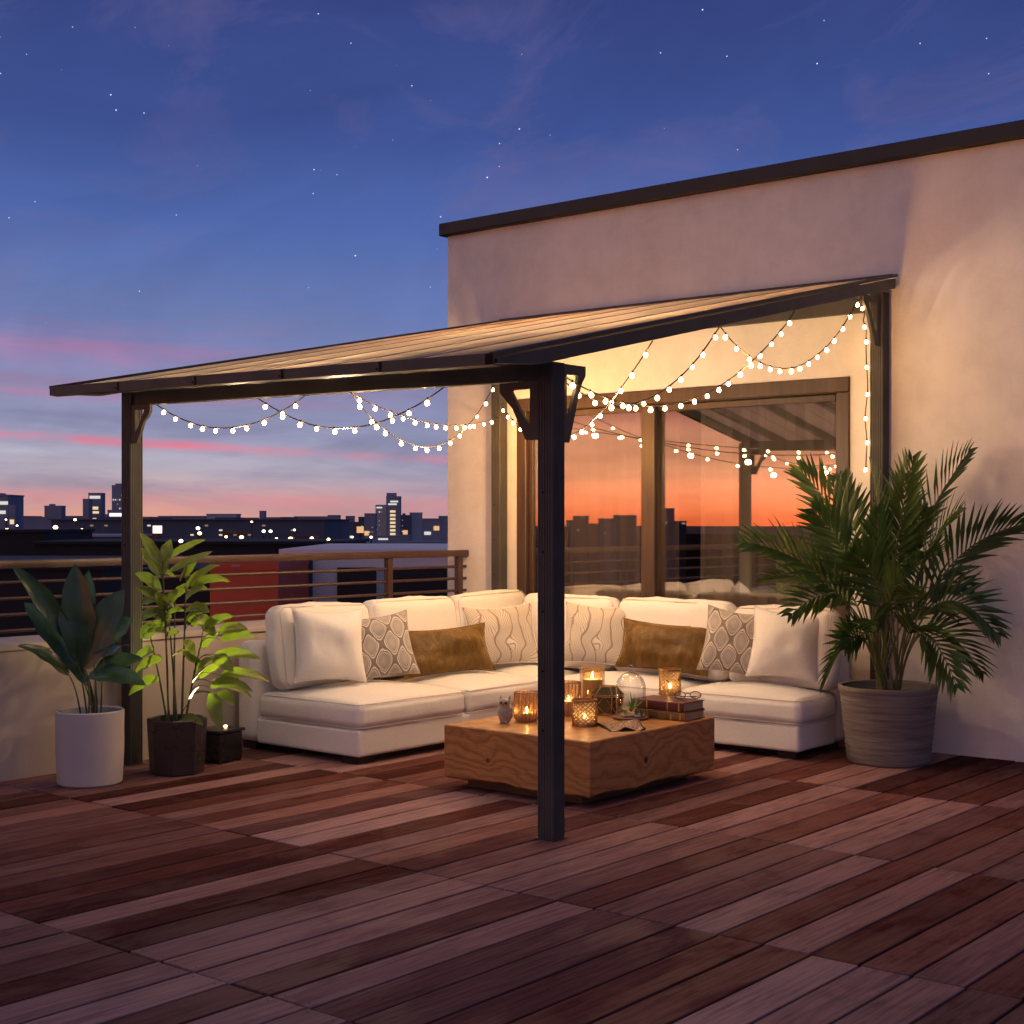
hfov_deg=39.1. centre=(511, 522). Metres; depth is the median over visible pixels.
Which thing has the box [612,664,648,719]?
glass cloche
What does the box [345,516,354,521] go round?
building
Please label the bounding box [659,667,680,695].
candle holder
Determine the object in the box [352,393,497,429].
string light
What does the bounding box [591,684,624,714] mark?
lantern
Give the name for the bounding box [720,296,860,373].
string light
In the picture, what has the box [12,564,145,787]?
potted plant
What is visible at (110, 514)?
window
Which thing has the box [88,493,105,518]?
building
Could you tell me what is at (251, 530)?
street lamp
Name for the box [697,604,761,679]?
pillow
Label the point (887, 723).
potted palm
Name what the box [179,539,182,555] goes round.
street lamp
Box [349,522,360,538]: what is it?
building
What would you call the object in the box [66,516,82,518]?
building
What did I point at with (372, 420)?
string light
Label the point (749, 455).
glass door pane
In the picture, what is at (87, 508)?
building
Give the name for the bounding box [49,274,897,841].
pergola
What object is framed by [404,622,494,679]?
pillow
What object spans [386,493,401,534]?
building
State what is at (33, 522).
building
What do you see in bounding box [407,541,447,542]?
building
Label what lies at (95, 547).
building
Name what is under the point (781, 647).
pillow
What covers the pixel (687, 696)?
reading glasses
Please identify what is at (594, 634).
pillow
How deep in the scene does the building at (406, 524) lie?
540.00 m
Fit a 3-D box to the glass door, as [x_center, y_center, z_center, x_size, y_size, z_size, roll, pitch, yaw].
[1.284,0.263,11.468,3.106,2.631,0.164,0,0,40]
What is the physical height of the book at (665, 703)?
0.056 m
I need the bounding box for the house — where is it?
[439,120,1023,761]
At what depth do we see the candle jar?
9.27 m
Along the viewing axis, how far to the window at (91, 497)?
649.71 m
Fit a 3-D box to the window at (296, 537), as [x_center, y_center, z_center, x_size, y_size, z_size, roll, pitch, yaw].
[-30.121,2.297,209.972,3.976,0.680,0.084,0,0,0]
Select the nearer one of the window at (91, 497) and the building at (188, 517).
the window at (91, 497)
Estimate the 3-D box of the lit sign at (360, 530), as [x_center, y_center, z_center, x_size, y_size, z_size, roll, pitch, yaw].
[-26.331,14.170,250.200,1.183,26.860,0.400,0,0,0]
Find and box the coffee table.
[444,708,713,803]
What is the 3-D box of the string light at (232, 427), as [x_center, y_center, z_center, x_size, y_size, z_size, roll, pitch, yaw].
[-1.774,-0.663,8.992,1.424,0.217,0.041,0,0,40]
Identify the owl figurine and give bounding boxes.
[498,695,512,722]
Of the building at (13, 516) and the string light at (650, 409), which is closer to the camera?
the string light at (650, 409)
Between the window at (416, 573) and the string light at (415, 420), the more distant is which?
the window at (416, 573)
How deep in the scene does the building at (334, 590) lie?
29.95 m
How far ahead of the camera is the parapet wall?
9.20 m
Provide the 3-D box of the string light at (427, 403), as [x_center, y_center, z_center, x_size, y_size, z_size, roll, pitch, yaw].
[-0.959,-0.634,8.316,1.530,0.246,0.034,0,0,40]
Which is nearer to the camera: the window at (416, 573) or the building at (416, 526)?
the window at (416, 573)
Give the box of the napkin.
[597,719,645,731]
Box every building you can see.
[0,493,24,528]
[0,529,94,555]
[0,556,147,636]
[8,505,18,528]
[24,517,43,528]
[29,539,369,555]
[44,504,65,528]
[47,517,351,538]
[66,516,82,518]
[83,499,92,518]
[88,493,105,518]
[92,534,151,538]
[107,510,121,516]
[112,483,121,509]
[143,563,209,625]
[158,516,206,518]
[206,514,240,518]
[209,560,309,621]
[259,511,265,518]
[266,517,297,518]
[279,543,447,603]
[294,516,327,518]
[328,515,340,518]
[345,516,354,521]
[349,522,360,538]
[358,517,363,538]
[364,513,376,538]
[370,535,411,542]
[375,505,385,534]
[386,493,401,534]
[401,513,411,534]
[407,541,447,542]
[409,512,422,540]
[422,518,441,540]
[438,516,447,540]
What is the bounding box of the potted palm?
[733,438,1023,767]
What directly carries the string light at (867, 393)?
hanging from the pergola
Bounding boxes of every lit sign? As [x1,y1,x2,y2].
[153,526,161,538]
[357,527,363,538]
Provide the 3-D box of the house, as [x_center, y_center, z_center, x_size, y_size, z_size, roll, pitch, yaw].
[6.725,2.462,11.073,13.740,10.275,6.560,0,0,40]
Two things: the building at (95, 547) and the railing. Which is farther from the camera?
the building at (95, 547)
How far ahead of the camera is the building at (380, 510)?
600.00 m
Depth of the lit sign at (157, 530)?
185.00 m
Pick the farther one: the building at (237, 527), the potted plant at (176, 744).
the building at (237, 527)
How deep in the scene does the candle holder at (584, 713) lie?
8.59 m
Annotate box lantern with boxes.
[205,725,244,763]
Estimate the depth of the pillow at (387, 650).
10.26 m
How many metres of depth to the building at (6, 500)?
901.47 m
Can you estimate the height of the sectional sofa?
1.044 m
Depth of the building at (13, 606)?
34.00 m
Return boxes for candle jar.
[580,665,604,700]
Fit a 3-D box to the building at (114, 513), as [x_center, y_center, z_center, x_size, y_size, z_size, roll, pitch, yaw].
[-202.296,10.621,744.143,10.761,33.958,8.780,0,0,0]
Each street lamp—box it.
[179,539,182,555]
[251,521,252,538]
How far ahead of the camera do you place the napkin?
8.60 m
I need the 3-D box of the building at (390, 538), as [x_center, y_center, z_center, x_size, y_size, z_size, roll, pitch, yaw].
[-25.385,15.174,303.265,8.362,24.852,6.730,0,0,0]
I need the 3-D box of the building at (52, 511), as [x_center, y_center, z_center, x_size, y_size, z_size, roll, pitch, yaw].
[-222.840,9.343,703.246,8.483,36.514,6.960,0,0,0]
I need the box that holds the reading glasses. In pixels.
[674,691,700,698]
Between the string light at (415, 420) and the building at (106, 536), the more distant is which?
the building at (106, 536)
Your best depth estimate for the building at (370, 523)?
560.00 m
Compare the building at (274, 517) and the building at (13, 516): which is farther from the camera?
the building at (274, 517)
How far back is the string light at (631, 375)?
9.05 m
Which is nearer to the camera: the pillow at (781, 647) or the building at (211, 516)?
the pillow at (781, 647)
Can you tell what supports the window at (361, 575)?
in the building at (334, 590)
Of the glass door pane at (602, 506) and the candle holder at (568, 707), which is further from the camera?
the glass door pane at (602, 506)
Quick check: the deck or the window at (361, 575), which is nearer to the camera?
the deck
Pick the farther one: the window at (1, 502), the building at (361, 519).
the window at (1, 502)
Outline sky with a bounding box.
[0,0,1023,521]
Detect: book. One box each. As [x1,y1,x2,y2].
[632,695,704,711]
[635,708,704,720]
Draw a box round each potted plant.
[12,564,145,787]
[128,533,270,776]
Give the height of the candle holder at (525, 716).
0.179 m
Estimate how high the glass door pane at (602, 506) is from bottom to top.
2.560 m
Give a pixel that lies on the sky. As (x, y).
(183, 182)
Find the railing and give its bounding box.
[0,550,468,633]
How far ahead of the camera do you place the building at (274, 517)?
1300.00 m
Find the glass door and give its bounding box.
[517,377,849,739]
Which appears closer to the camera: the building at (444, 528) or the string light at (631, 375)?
the string light at (631, 375)
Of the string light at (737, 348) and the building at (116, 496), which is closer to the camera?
the string light at (737, 348)
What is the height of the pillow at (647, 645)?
0.401 m
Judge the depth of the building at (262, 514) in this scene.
800.00 m
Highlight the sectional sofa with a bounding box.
[239,589,849,763]
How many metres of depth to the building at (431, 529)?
500.00 m
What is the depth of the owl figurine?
8.73 m
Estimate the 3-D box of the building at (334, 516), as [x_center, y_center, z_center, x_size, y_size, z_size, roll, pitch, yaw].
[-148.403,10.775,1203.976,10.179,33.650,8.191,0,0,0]
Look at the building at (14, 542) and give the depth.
75.00 m
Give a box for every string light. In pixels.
[157,396,304,432]
[258,388,442,433]
[351,384,494,451]
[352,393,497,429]
[500,340,652,438]
[565,310,794,412]
[567,326,719,410]
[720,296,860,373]
[860,298,868,472]
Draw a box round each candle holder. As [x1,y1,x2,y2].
[514,690,537,721]
[565,680,580,715]
[572,698,597,726]
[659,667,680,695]
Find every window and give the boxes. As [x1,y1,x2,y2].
[0,501,7,504]
[90,496,99,498]
[109,513,121,515]
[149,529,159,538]
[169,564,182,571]
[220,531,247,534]
[291,536,318,538]
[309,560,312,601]
[337,567,376,603]
[393,568,446,597]
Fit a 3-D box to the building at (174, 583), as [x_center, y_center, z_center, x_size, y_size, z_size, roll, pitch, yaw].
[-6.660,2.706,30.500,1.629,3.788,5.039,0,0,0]
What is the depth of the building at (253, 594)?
26.00 m
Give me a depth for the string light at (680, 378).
8.03 m
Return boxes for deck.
[0,742,1023,1023]
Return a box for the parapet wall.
[0,620,265,781]
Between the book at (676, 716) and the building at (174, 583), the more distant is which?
the building at (174, 583)
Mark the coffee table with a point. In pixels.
(495, 754)
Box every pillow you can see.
[291,608,366,682]
[353,609,420,682]
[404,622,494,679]
[461,601,537,664]
[565,601,628,668]
[614,618,707,676]
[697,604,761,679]
[746,605,818,683]
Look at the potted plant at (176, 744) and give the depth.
9.20 m
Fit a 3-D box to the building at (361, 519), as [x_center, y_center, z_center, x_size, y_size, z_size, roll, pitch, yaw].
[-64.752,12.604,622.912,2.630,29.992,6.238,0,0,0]
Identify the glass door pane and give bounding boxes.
[565,411,679,600]
[700,394,835,609]
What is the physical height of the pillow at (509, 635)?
0.513 m

